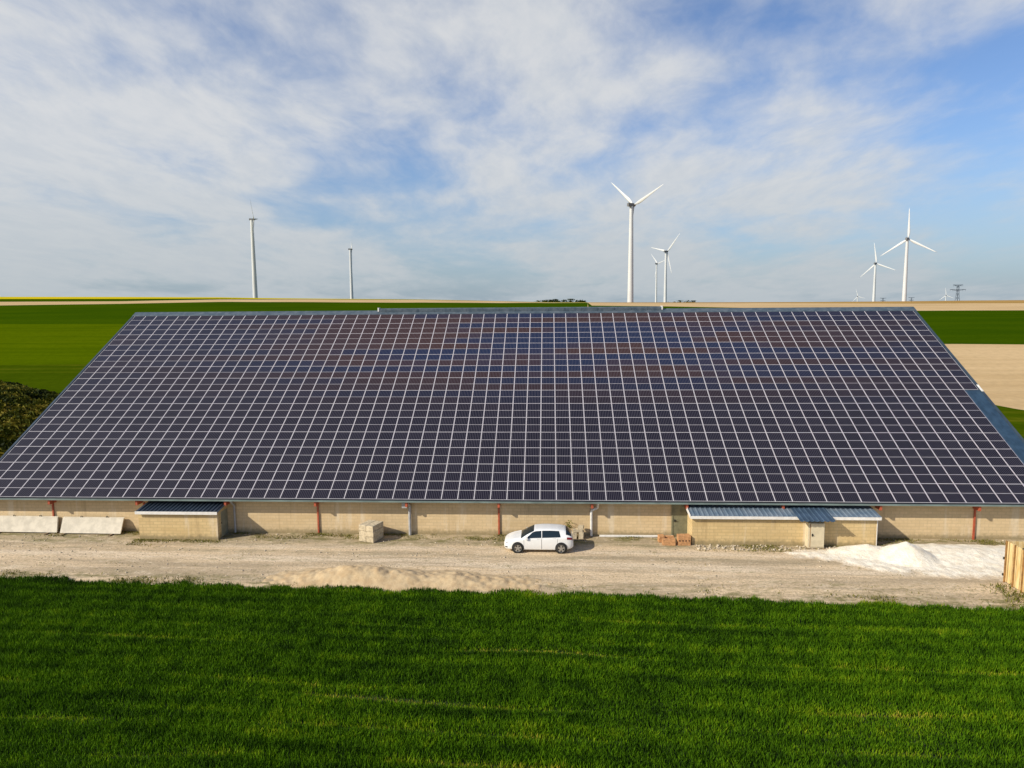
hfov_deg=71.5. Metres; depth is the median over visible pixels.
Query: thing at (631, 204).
wind turbine
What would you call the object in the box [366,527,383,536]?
concrete block
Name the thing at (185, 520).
lean to shed
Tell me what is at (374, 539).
concrete block
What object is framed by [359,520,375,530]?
concrete block
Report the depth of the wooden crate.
37.28 m
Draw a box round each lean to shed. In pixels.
[135,501,227,539]
[686,505,881,545]
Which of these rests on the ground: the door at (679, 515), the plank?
the plank
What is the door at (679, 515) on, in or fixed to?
in the barn
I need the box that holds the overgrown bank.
[0,380,59,457]
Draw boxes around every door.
[221,508,227,536]
[671,504,687,535]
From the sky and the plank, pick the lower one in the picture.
the plank
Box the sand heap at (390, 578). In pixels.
[259,565,551,592]
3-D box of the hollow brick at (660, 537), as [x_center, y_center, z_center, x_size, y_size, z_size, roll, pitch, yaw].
[9.418,9.755,44.937,0.366,0.432,0.413,-1,6,-3]
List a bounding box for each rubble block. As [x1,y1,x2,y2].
[572,528,582,531]
[572,531,576,538]
[579,531,583,538]
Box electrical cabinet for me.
[805,521,824,548]
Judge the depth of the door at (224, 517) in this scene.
46.82 m
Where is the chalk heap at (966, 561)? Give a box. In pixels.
[783,542,1004,580]
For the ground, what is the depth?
42.78 m
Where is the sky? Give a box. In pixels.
[0,0,1023,301]
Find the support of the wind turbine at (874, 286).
on the ground
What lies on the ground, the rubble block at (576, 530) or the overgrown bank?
the overgrown bank
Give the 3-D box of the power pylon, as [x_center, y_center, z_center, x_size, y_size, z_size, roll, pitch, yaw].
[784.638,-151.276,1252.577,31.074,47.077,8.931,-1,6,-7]
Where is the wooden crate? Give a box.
[1002,540,1023,592]
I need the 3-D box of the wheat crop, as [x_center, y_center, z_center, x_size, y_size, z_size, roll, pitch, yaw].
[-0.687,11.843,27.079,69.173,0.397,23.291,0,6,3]
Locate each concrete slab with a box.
[0,515,58,534]
[60,516,124,536]
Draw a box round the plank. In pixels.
[600,535,657,536]
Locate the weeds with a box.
[2,531,1023,610]
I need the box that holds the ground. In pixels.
[0,297,1023,767]
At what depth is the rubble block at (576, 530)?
45.46 m
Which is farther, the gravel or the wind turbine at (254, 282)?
the wind turbine at (254, 282)
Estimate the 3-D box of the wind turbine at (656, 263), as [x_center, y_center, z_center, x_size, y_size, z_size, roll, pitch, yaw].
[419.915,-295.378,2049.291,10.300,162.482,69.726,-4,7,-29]
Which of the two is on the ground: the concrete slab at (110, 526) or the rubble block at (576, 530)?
the concrete slab at (110, 526)
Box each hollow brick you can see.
[657,534,664,542]
[662,538,675,545]
[677,534,690,545]
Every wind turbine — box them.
[249,201,257,297]
[348,246,352,298]
[612,183,661,301]
[651,235,678,301]
[651,254,664,301]
[862,244,893,300]
[881,208,935,300]
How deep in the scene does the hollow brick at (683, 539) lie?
44.14 m
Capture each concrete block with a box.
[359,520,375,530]
[359,530,365,535]
[359,536,366,541]
[366,520,382,531]
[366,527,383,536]
[366,532,382,542]
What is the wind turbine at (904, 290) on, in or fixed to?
on the ground
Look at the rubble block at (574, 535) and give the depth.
45.51 m
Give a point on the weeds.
(631, 537)
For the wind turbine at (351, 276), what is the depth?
1703.13 m
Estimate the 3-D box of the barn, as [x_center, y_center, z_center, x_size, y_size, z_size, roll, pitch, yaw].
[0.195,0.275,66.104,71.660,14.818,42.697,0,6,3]
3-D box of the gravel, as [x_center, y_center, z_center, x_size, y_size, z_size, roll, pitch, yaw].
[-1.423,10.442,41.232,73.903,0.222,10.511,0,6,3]
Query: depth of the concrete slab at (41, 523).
47.71 m
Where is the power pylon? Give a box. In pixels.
[950,285,965,300]
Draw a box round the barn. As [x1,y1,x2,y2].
[0,306,1023,539]
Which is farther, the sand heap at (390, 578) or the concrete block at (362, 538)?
the concrete block at (362, 538)
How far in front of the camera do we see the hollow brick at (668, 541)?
44.18 m
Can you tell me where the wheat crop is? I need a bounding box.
[0,574,1023,767]
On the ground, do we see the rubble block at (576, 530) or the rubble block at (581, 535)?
the rubble block at (581, 535)
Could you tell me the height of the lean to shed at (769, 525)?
2.295 m
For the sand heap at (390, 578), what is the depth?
38.40 m
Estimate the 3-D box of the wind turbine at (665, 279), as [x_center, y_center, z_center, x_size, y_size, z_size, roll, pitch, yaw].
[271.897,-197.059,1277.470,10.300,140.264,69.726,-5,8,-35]
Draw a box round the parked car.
[504,524,573,553]
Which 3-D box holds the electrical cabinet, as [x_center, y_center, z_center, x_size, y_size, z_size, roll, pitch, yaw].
[18.546,9.247,43.533,1.050,1.640,0.635,0,6,3]
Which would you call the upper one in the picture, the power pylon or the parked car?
the power pylon
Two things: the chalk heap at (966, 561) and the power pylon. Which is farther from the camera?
the power pylon
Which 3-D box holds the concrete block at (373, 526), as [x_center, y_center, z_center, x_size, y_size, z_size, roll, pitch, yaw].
[-8.807,9.108,45.587,0.537,0.356,1.227,2,7,22]
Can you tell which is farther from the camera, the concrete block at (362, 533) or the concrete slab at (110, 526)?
the concrete slab at (110, 526)
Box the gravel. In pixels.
[0,532,1023,605]

